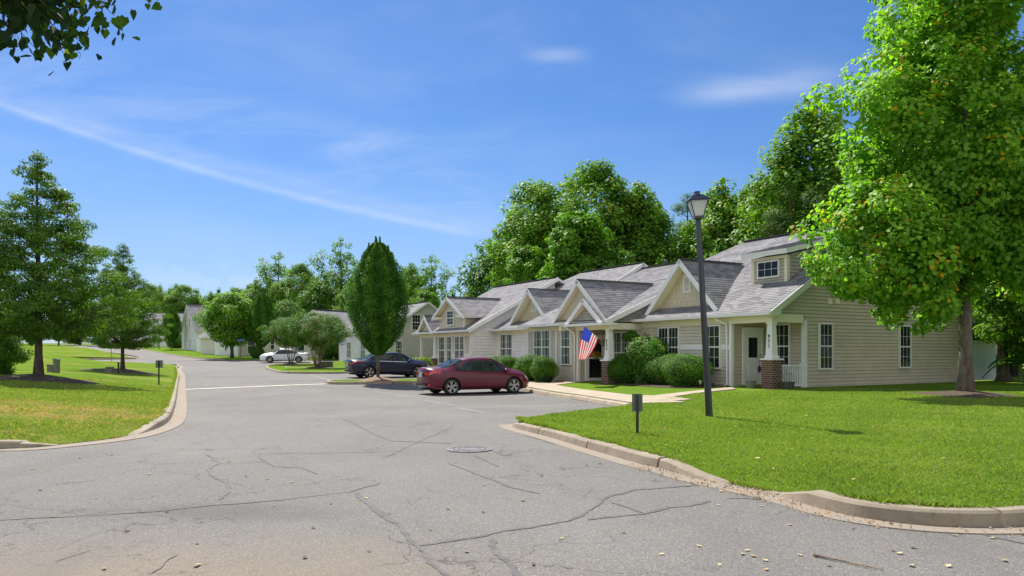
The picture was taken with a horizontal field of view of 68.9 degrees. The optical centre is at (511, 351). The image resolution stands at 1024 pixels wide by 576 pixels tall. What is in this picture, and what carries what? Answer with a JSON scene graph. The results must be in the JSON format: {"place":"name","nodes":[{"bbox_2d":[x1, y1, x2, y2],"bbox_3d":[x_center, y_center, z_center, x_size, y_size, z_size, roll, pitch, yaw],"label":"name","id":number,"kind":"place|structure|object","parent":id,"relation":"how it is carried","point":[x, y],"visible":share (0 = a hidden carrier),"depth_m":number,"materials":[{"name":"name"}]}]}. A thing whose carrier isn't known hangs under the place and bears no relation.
{"place":"outdoors","nodes":[
{"label":"outdoors","id":0,"kind":"place"},
{"bbox_2d":[18,343,92,344],"bbox_3d":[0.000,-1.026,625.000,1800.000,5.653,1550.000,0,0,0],"label":"ground","id":1,"kind":"structure","parent":0,"point":[63,344],"depth_m":197.74,"materials":[{"name":"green plant"}]},
{"bbox_2d":[411,277,624,365],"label":"townhouse","id":2,"kind":"structure","parent":1,"relation":"on","point":[454,327],"depth_m":46.41,"materials":[{"name":"white"}]},
{"bbox_2d":[438,336,445,363],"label":"window","id":3,"kind":"structure","parent":2,"relation":"in","point":[441,340],"depth_m":47.82,"materials":[{"name":"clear glass"}]},
{"bbox_2d":[446,336,452,360],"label":"window","id":4,"kind":"structure","parent":2,"relation":"in","point":[449,342],"depth_m":46.79,"materials":[{"name":"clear glass"}]},
{"bbox_2d":[454,336,464,358],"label":"window","id":5,"kind":"structure","parent":2,"relation":"in","point":[459,341],"depth_m":45.43,"materials":[{"name":"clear glass"}]},
{"bbox_2d":[488,260,667,360],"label":"townhouse","id":6,"kind":"structure","parent":1,"relation":"on","point":[510,338],"depth_m":42.84,"materials":[{"name":"grey"}]},
{"bbox_2d":[500,334,513,360],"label":"window","id":7,"kind":"structure","parent":6,"relation":"in","point":[506,340],"depth_m":43.84,"materials":[{"name":"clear glass"}]},
{"bbox_2d":[517,257,804,383],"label":"townhouse","id":8,"kind":"structure","parent":1,"relation":"on","point":[593,306],"depth_m":34.83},
{"bbox_2d":[533,330,551,361],"bbox_3d":[1.502,-0.240,37.264,0.112,1.710,1.560,0,0,-30],"label":"window","id":9,"kind":"structure","parent":8,"relation":"in","point":[542,339],"depth_m":37.23,"materials":[{"name":"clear glass"}]},
{"bbox_2d":[560,329,571,364],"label":"window","id":10,"kind":"structure","parent":8,"relation":"in","point":[565,336],"depth_m":35.41,"materials":[{"name":"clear glass"}]},
{"bbox_2d":[578,326,601,358],"bbox_3d":[3.378,-0.398,31.860,0.128,1.415,1.917,0,0,37],"label":"flag","id":11,"kind":"object","parent":8,"relation":"attached to","point":[589,341],"visible":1,"depth_m":31.60,"materials":[{"name":"multicoloured fabric"}]},
{"bbox_2d":[613,331,630,357],"bbox_3d":[5.081,0.035,34.528,0.112,1.960,1.160,0,0,-30],"label":"window","id":12,"kind":"structure","parent":8,"relation":"in","point":[619,345],"depth_m":34.69,"materials":[{"name":"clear glass"}]},
{"bbox_2d":[631,226,975,388],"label":"townhouse","id":13,"kind":"structure","parent":1,"relation":"on","point":[764,295],"depth_m":29.38,"materials":[{"name":"beige"}]},
{"bbox_2d":[658,326,679,354],"bbox_3d":[6.648,-0.200,31.688,0.112,1.730,1.310,0,0,-30],"label":"window","id":14,"kind":"structure","parent":13,"relation":"in","point":[671,334],"depth_m":31.57,"materials":[{"name":"clear glass"}]},
{"bbox_2d":[707,325,721,368],"bbox_3d":[7.903,-0.200,29.491,0.112,1.730,0.930,0,0,-30],"label":"window","id":15,"kind":"structure","parent":13,"relation":"in","point":[714,331],"depth_m":29.36,"materials":[{"name":"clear glass"}]},
{"bbox_2d":[757,259,780,278],"bbox_3d":[10.047,-3.240,29.263,0.112,0.670,1.090,0,0,-30],"label":"window","id":16,"kind":"structure","parent":13,"relation":"in","point":[771,268],"depth_m":29.24,"materials":[{"name":"clear glass"}]},
{"bbox_2d":[776,323,790,368],"bbox_3d":[10.374,-0.220,28.689,0.112,1.730,0.770,0,0,-30],"label":"window","id":17,"kind":"structure","parent":13,"relation":"in","point":[783,330],"depth_m":28.62,"materials":[{"name":"clear glass"}]},
{"bbox_2d":[818,323,833,369],"bbox_3d":[11.927,-0.220,28.388,0.790,1.770,0.112,0,0,-30],"label":"window","id":18,"kind":"structure","parent":13,"relation":"in","point":[825,331],"depth_m":28.41,"materials":[{"name":"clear glass"}]},
{"bbox_2d":[898,325,911,367],"bbox_3d":[16.225,-0.220,30.840,0.790,1.770,0.112,0,0,-30],"label":"window","id":19,"kind":"structure","parent":13,"relation":"in","point":[904,335],"depth_m":30.87,"materials":[{"name":"clear glass"}]},
{"bbox_2d":[18,344,132,358],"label":"lawn","id":20,"kind":"structure","parent":0,"point":[75,352],"depth_m":102.14,"materials":[{"name":"green plant"}]},
{"bbox_2d":[0,354,177,444],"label":"lawn","id":21,"kind":"structure","parent":0,"point":[72,367],"depth_m":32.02,"materials":[{"name":"green plant"}]},
{"bbox_2d":[0,336,34,374],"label":"thicket tree","id":22,"kind":"object","parent":21,"relation":"on","point":[10,351],"visible":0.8,"depth_m":29.89,"materials":[{"name":"green plant"}]},
{"bbox_2d":[0,374,101,384],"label":"mulch bed","id":23,"kind":"object","parent":21,"relation":"on","point":[38,378],"visible":0.91,"depth_m":25.86,"materials":[{"name":"soil"}]},
{"bbox_2d":[0,150,160,374],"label":"pin oak","id":24,"kind":"object","parent":23,"relation":"on","point":[25,319],"visible":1,"depth_m":26.08,"materials":[{"name":"green plant"}]},
{"bbox_2d":[82,368,157,373],"bbox_3d":[-21.049,1.066,40.554,3.804,0.372,3.820,0,0,28],"label":"mulch bed","id":25,"kind":"object","parent":21,"relation":"on","point":[127,371],"visible":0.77,"depth_m":39.71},
{"bbox_2d":[69,243,173,368],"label":"pin oak","id":26,"kind":"object","parent":25,"relation":"on","point":[127,336],"visible":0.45,"depth_m":40.22,"materials":[{"name":"green plant"}]},
{"bbox_2d":[332,379,416,381],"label":"lawn","id":27,"kind":"structure","parent":0,"point":[360,380],"depth_m":36.20,"materials":[{"name":"green plant"}]},
{"bbox_2d":[342,236,412,376],"bbox_3d":[-6.587,-2.151,36.510,3.275,7.071,3.328,0,0,-18],"label":"hornbeam","id":28,"kind":"object","parent":27,"relation":"on","point":[378,276],"visible":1,"depth_m":35.72,"materials":[{"name":"green plant"}]},
{"bbox_2d":[0,345,1023,575],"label":"road","id":29,"kind":"structure","parent":0,"point":[420,489],"depth_m":6.82,"materials":[{"name":"asphalt"}]},
{"bbox_2d":[0,0,162,75],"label":"redbud tree","id":30,"kind":"object","parent":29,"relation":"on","point":[36,16],"visible":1,"depth_m":4.66,"materials":[{"name":"green plant"}]},
{"bbox_2d":[0,363,179,448],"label":"kerb","id":31,"kind":"structure","parent":29,"relation":"on","point":[163,420],"depth_m":13.43,"materials":[{"name":"concrete"}]},
{"bbox_2d":[0,365,186,451],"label":"gutter pan","id":32,"kind":"object","parent":29,"relation":"on","point":[178,418],"visible":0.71,"depth_m":13.84,"materials":[{"name":"concrete"}]},
{"bbox_2d":[2,483,379,519],"bbox_3d":[-2.859,1.408,6.943,3.611,0.001,0.418,0,0,-31],"label":"road crack","id":33,"kind":"object","parent":29,"relation":"on","point":[196,506],"visible":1,"depth_m":6.80,"materials":[{"name":"asphalt"}]},
{"bbox_2d":[206,454,230,499],"bbox_3d":[-3.467,1.409,8.736,0.212,0.004,3.523,0,0,-24],"label":"road crack","id":34,"kind":"object","parent":29,"relation":"on","point":[227,492],"visible":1,"depth_m":8.31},
{"bbox_2d":[259,349,308,362],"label":"sedan","id":35,"kind":"object","parent":29,"relation":"on","point":[281,355],"visible":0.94,"depth_m":76.13,"materials":[{"name":"white paint"}]},
{"bbox_2d":[265,364,346,373],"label":"kerb","id":36,"kind":"structure","parent":29,"relation":"on","point":[274,370],"depth_m":48.41,"materials":[{"name":"concrete"}]},
{"bbox_2d":[267,363,345,371],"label":"lawn","id":37,"kind":"structure","parent":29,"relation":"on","point":[282,367],"depth_m":57.57,"materials":[{"name":"green plant"}]},
{"bbox_2d":[256,317,313,362],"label":"crape myrtle","id":38,"kind":"object","parent":37,"relation":"on","point":[281,341],"visible":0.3,"depth_m":68.43,"materials":[{"name":"green plant"}]},
{"bbox_2d":[273,311,353,366],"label":"crape myrtle","id":39,"kind":"object","parent":37,"relation":"on","point":[309,331],"visible":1,"depth_m":57.59,"materials":[{"name":"green plant"}]},
{"bbox_2d":[325,378,416,383],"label":"kerb","id":40,"kind":"structure","parent":29,"relation":"on","point":[374,382],"depth_m":35.31,"materials":[{"name":"concrete"}]},
{"bbox_2d":[344,352,430,377],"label":"sedan","id":41,"kind":"object","parent":29,"relation":"on","point":[395,363],"visible":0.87,"depth_m":41.59,"materials":[{"name":"blue paint"}]},
{"bbox_2d":[354,492,449,575],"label":"road crack","id":42,"kind":"object","parent":29,"relation":"on","point":[383,514],"visible":1,"depth_m":5.92,"materials":[{"name":"asphalt"}]},
{"bbox_2d":[447,446,491,452],"bbox_3d":[-0.618,1.416,10.813,0.650,0.035,0.650,0,0,-17],"label":"manhole cover","id":43,"kind":"object","parent":29,"relation":"on","point":[468,449],"visible":0.99,"depth_m":10.73,"materials":[{"name":"metal"}]},
{"bbox_2d":[415,357,528,394],"bbox_3d":[-1.493,0.915,29.655,4.570,1.450,1.965,0,0,-28],"label":"sedan","id":44,"kind":"object","parent":29,"relation":"on","point":[452,376],"visible":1,"depth_m":28.80,"materials":[{"name":"red paint"}]},
{"bbox_2d":[488,538,523,575],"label":"road crack","id":45,"kind":"object","parent":29,"relation":"on","point":[495,551],"visible":1,"depth_m":5.09,"materials":[{"name":"asphalt"}]},
{"bbox_2d":[520,387,631,405],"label":"kerb","id":46,"kind":"structure","parent":29,"relation":"on","point":[593,400],"depth_m":24.84,"materials":[{"name":"concrete"}]},
{"bbox_2d":[503,485,690,530],"bbox_3d":[1.048,1.407,7.113,3.361,0.001,0.493,0,0,-44],"label":"road crack","id":47,"kind":"object","parent":29,"relation":"on","point":[587,511],"visible":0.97,"depth_m":6.63,"materials":[{"name":"asphalt"}]},
{"bbox_2d":[498,424,1023,534],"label":"gutter pan","id":48,"kind":"object","parent":29,"relation":"on","point":[808,509],"visible":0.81,"depth_m":6.86,"materials":[{"name":"concrete"}]},
{"bbox_2d":[627,463,1023,535],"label":"leaf litter","id":49,"kind":"object","parent":48,"relation":"on","point":[757,489],"visible":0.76,"depth_m":7.37,"materials":[{"name":"plant"}]},
{"bbox_2d":[511,423,1023,526],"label":"kerb","id":50,"kind":"structure","parent":29,"relation":"on","point":[948,516],"depth_m":6.42,"materials":[{"name":"concrete"}]},
{"bbox_2d":[0,0,1023,342],"label":"sky","id":51,"kind":"structure","parent":0,"point":[210,144],"materials":[{"name":"blue"}]},
{"bbox_2d":[136,347,1023,503],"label":"lawn","id":52,"kind":"structure","parent":0,"point":[989,385],"depth_m":27.16,"materials":[{"name":"green plant"}]},
{"bbox_2d":[107,312,183,346],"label":"house","id":53,"kind":"structure","parent":52,"relation":"on","point":[160,317],"depth_m":139.41,"materials":[{"name":"white"}]},
{"bbox_2d":[141,283,168,311],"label":"woodland tree","id":54,"kind":"object","parent":52,"relation":"on","point":[156,289],"visible":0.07,"depth_m":149.84,"materials":[{"name":"green plant"}]},
{"bbox_2d":[162,306,182,349],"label":"hornbeam","id":55,"kind":"object","parent":52,"relation":"on","point":[176,322],"visible":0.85,"depth_m":116.52,"materials":[{"name":"green plant"}]},
{"bbox_2d":[157,284,203,311],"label":"woodland tree","id":56,"kind":"object","parent":52,"relation":"on","point":[174,299],"visible":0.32,"depth_m":150.50,"materials":[{"name":"green plant"}]},
{"bbox_2d":[181,304,212,350],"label":"house","id":57,"kind":"structure","parent":52,"relation":"on","point":[191,332],"depth_m":116.27,"materials":[{"name":"white"}]},
{"bbox_2d":[191,286,257,357],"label":"maple","id":58,"kind":"object","parent":52,"relation":"on","point":[229,330],"visible":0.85,"depth_m":84.87,"materials":[{"name":"green plant"}]},
{"bbox_2d":[197,316,282,355],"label":"house","id":59,"kind":"structure","parent":52,"relation":"on","point":[207,345],"depth_m":95.73,"materials":[{"name":"beige"}]},
{"bbox_2d":[215,339,283,355],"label":"house","id":60,"kind":"structure","parent":52,"relation":"on","point":[219,350],"depth_m":93.73,"materials":[{"name":"white"}]},
{"bbox_2d":[237,276,274,306],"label":"woodland tree","id":61,"kind":"object","parent":52,"relation":"on","point":[254,292],"visible":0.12,"depth_m":117.27,"materials":[{"name":"green plant"}]},
{"bbox_2d":[244,290,278,352],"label":"hornbeam","id":62,"kind":"object","parent":52,"relation":"on","point":[261,306],"visible":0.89,"depth_m":84.12,"materials":[{"name":"green plant"}]},
{"bbox_2d":[252,250,294,301],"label":"woodland tree","id":63,"kind":"object","parent":52,"relation":"on","point":[269,280],"visible":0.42,"depth_m":120.89,"materials":[{"name":"green plant"}]},
{"bbox_2d":[274,292,304,321],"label":"woodland tree","id":64,"kind":"object","parent":52,"relation":"on","point":[288,310],"visible":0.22,"depth_m":101.11,"materials":[{"name":"green plant"}]},
{"bbox_2d":[266,262,327,316],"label":"woodland tree","id":65,"kind":"object","parent":52,"relation":"on","point":[284,288],"visible":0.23,"depth_m":113.82,"materials":[{"name":"green plant"}]},
{"bbox_2d":[284,309,352,357],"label":"house","id":66,"kind":"structure","parent":52,"relation":"on","point":[344,317],"depth_m":87.81,"materials":[{"name":"beige"}]},
{"bbox_2d":[296,271,346,315],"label":"woodland tree","id":67,"kind":"object","parent":52,"relation":"on","point":[322,297],"visible":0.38,"depth_m":106.36,"materials":[{"name":"green plant"}]},
{"bbox_2d":[314,342,333,358],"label":"holly","id":68,"kind":"object","parent":52,"relation":"on","point":[327,354],"visible":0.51,"depth_m":81.35,"materials":[{"name":"green plant"}]},
{"bbox_2d":[299,236,357,303],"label":"woodland tree","id":69,"kind":"object","parent":52,"relation":"on","point":[339,281],"visible":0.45,"depth_m":111.85,"materials":[{"name":"green plant"}]},
{"bbox_2d":[339,301,437,360],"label":"townhouse","id":70,"kind":"structure","parent":52,"relation":"on","point":[407,343],"depth_m":68.83,"materials":[{"name":"grey"}]},
{"bbox_2d":[393,262,428,301],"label":"woodland tree","id":71,"kind":"object","parent":52,"relation":"on","point":[412,267],"visible":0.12,"depth_m":117.09,"materials":[{"name":"green plant"}]},
{"bbox_2d":[416,291,440,307],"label":"woodland tree","id":72,"kind":"object","parent":52,"relation":"on","point":[432,298],"visible":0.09,"depth_m":93.86,"materials":[{"name":"green plant"}]},
{"bbox_2d":[402,254,458,302],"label":"woodland tree","id":73,"kind":"object","parent":52,"relation":"on","point":[428,273],"visible":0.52,"depth_m":106.81,"materials":[{"name":"green plant"}]},
{"bbox_2d":[455,220,508,296],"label":"woodland tree","id":74,"kind":"object","parent":52,"relation":"on","point":[478,283],"visible":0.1,"depth_m":71.17,"materials":[{"name":"green plant"}]},
{"bbox_2d":[501,245,550,284],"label":"woodland tree","id":75,"kind":"object","parent":52,"relation":"on","point":[526,263],"visible":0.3,"depth_m":57.42,"materials":[{"name":"green plant"}]},
{"bbox_2d":[484,178,579,289],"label":"woodland tree","id":76,"kind":"object","parent":52,"relation":"on","point":[541,193],"visible":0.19,"depth_m":64.52,"materials":[{"name":"green plant"}]},
{"bbox_2d":[545,380,564,382],"bbox_3d":[-0.148,1.364,39.056,4.600,0.155,11.200,0,0,-30],"label":"mulch bed","id":77,"kind":"object","parent":52,"relation":"on","point":[556,381],"visible":0.1,"depth_m":35.09,"materials":[{"name":"brown wood"}]},
{"bbox_2d":[512,354,537,380],"bbox_3d":[0.706,0.753,35.969,1.556,1.352,1.515,0,0,25],"label":"boxwood","id":78,"kind":"object","parent":77,"relation":"on","point":[523,364],"visible":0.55,"depth_m":35.56,"materials":[{"name":"green plant"}]},
{"bbox_2d":[529,356,559,381],"bbox_3d":[1.542,0.789,34.965,1.495,1.299,1.455,0,0,17],"label":"boxwood","id":79,"kind":"object","parent":77,"relation":"on","point":[544,370],"visible":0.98,"depth_m":34.58,"materials":[{"name":"green plant"}]},
{"bbox_2d":[535,210,616,368],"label":"woodland tree","id":80,"kind":"object","parent":52,"relation":"on","point":[575,238],"visible":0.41,"depth_m":53.64,"materials":[{"name":"green plant"}]},
{"bbox_2d":[508,157,678,276],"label":"woodland tree","id":81,"kind":"object","parent":52,"relation":"on","point":[597,183],"visible":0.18,"depth_m":60.04,"materials":[{"name":"green plant"}]},
{"bbox_2d":[578,233,634,322],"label":"woodland tree","id":82,"kind":"object","parent":52,"relation":"on","point":[617,259],"visible":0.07,"depth_m":53.07,"materials":[{"name":"green plant"}]},
{"bbox_2d":[632,394,642,433],"bbox_3d":[1.976,1.031,11.774,0.165,0.744,0.058,0,0,8],"label":"marker sign","id":83,"kind":"object","parent":52,"relation":"on","point":[637,403],"visible":0.82,"depth_m":11.78,"materials":[{"name":"black metal"}]},
{"bbox_2d":[602,180,682,265],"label":"woodland tree","id":84,"kind":"object","parent":52,"relation":"on","point":[645,229],"visible":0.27,"depth_m":58.79,"materials":[{"name":"green plant"}]},
{"bbox_2d":[632,227,675,265],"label":"woodland tree","id":85,"kind":"object","parent":52,"relation":"on","point":[659,247],"visible":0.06,"depth_m":57.18,"materials":[{"name":"green plant"}]},
{"bbox_2d":[596,382,723,387],"bbox_3d":[5.969,1.354,30.209,2.660,0.095,5.628,0,0,-31],"label":"mulch bed","id":86,"kind":"object","parent":52,"relation":"on","point":[654,385],"visible":0.62,"depth_m":29.74,"materials":[{"name":"soil"}]},
{"bbox_2d":[606,351,640,383],"bbox_3d":[4.838,0.671,32.239,1.568,1.420,1.596,0,0,10],"label":"holly","id":87,"kind":"object","parent":86,"relation":"on","point":[622,369],"visible":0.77,"depth_m":31.78,"materials":[{"name":"green plant"}]},
{"bbox_2d":[625,333,671,383],"bbox_3d":[5.834,0.277,31.745,1.804,2.218,2.107,0,0,32],"label":"nandina","id":88,"kind":"object","parent":86,"relation":"on","point":[646,350],"visible":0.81,"depth_m":31.34,"materials":[{"name":"green plant"}]},
{"bbox_2d":[645,352,678,384],"bbox_3d":[6.431,0.683,30.697,1.919,1.341,2.118,0,0,17],"label":"boxwood","id":89,"kind":"object","parent":86,"relation":"on","point":[657,376],"visible":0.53,"depth_m":30.27,"materials":[{"name":"green plant"}]},
{"bbox_2d":[661,353,715,386],"bbox_3d":[6.869,0.685,29.024,2.118,1.341,1.919,0,0,-42],"label":"boxwood","id":90,"kind":"object","parent":86,"relation":"on","point":[684,369],"visible":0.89,"depth_m":28.52,"materials":[{"name":"green plant"}]},
{"bbox_2d":[657,218,714,264],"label":"woodland tree","id":91,"kind":"object","parent":52,"relation":"on","point":[683,246],"visible":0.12,"depth_m":55.49,"materials":[{"name":"green plant"}]},
{"bbox_2d":[668,192,705,241],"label":"woodland tree","id":92,"kind":"object","parent":52,"relation":"on","point":[680,209],"visible":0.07,"depth_m":63.90,"materials":[{"name":"green plant"}]},
{"bbox_2d":[685,191,712,416],"bbox_3d":[3.873,-0.869,15.119,0.427,4.778,0.427,-3,0,0],"label":"street lamp","id":93,"kind":"object","parent":52,"relation":"on","point":[696,202],"visible":0.91,"depth_m":15.06,"materials":[{"name":"black metal"}]},
{"bbox_2d":[692,177,763,253],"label":"woodland tree","id":94,"kind":"object","parent":52,"relation":"on","point":[712,207],"visible":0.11,"depth_m":59.06,"materials":[{"name":"green plant"}]},
{"bbox_2d":[689,179,806,252],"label":"woodland tree","id":95,"kind":"object","parent":52,"relation":"on","point":[736,225],"visible":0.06,"depth_m":56.95,"materials":[{"name":"green plant"}]},
{"bbox_2d":[514,387,1023,507],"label":"grass","id":96,"kind":"structure","parent":52,"relation":"on","point":[737,410],"depth_m":11.14,"materials":[{"name":"plant"}]},
{"bbox_2d":[758,181,814,236],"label":"woodland tree","id":97,"kind":"object","parent":52,"relation":"on","point":[778,228],"visible":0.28,"depth_m":44.67,"materials":[{"name":"green plant"}]},
{"bbox_2d":[734,93,859,243],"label":"woodland tree","id":98,"kind":"object","parent":52,"relation":"on","point":[816,133],"visible":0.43,"depth_m":46.04,"materials":[{"name":"green plant"}]},
{"bbox_2d":[796,166,852,229],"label":"woodland tree","id":99,"kind":"object","parent":52,"relation":"on","point":[822,189],"visible":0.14,"depth_m":43.71,"materials":[{"name":"green plant"}]},
{"bbox_2d":[787,0,1023,391],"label":"shade tree","id":100,"kind":"object","parent":52,"relation":"on","point":[941,223],"visible":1,"depth_m":21.44,"materials":[{"name":"green plant"}]},
{"bbox_2d":[896,70,1023,363],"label":"woodland tree","id":101,"kind":"object","parent":52,"relation":"on","point":[986,110],"depth_m":44.28,"materials":[{"name":"green plant"}]},
{"bbox_2d":[908,390,1020,397],"bbox_3d":[13.904,1.256,22.716,3.137,0.166,3.173,0,0,0],"label":"mulch bed","id":102,"kind":"object","parent":52,"relation":"on","point":[971,394],"visible":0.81,"depth_m":22.18,"materials":[{"name":"soil"}]},
{"bbox_2d":[972,340,995,379],"bbox_3d":[22.512,0.378,35.423,1.476,1.925,6.469,0,0,33],"label":"vinyl fence","id":103,"kind":"object","parent":52,"relation":"on","point":[984,355],"visible":0.48,"depth_m":33.92,"materials":[{"name":"plastic"}]},
{"bbox_2d":[956,284,1023,376],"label":"tree","id":104,"kind":"object","parent":52,"relation":"on","point":[1014,368],"visible":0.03,"depth_m":38.82,"materials":[{"name":"green plant"}]},
{"bbox_2d":[972,269,1023,358],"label":"tree","id":105,"kind":"object","parent":52,"relation":"on","point":[1012,339],"visible":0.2,"depth_m":32.91,"materials":[{"name":"green plant"}]},
{"bbox_2d":[972,279,1023,341],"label":"tree","id":106,"kind":"object","parent":52,"relation":"on","point":[991,299],"visible":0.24,"depth_m":31.14,"materials":[{"name":"green plant"}]},
{"bbox_2d":[982,354,1023,381],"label":"shrub","id":107,"kind":"object","parent":52,"relation":"on","point":[1019,360],"visible":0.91,"depth_m":32.78,"materials":[{"name":"green plant"}]},
{"bbox_2d":[994,309,1014,381],"bbox_3d":[22.028,-0.619,33.412,0.836,4.148,0.840,0,0,0],"label":"dead trunk","id":108,"kind":"object","parent":52,"relation":"on","point":[1003,374],"visible":0.56,"depth_m":33.24,"materials":[{"name":"plant"}]},
{"bbox_2d":[527,380,685,403],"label":"sidewalk","id":109,"kind":"structure","parent":0,"point":[619,397],"depth_m":26.18,"materials":[{"name":"concrete"}]},
{"bbox_2d":[643,387,735,400],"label":"sidewalk","id":110,"kind":"structure","parent":0,"point":[674,396],"depth_m":24.06,"materials":[{"name":"concrete"}]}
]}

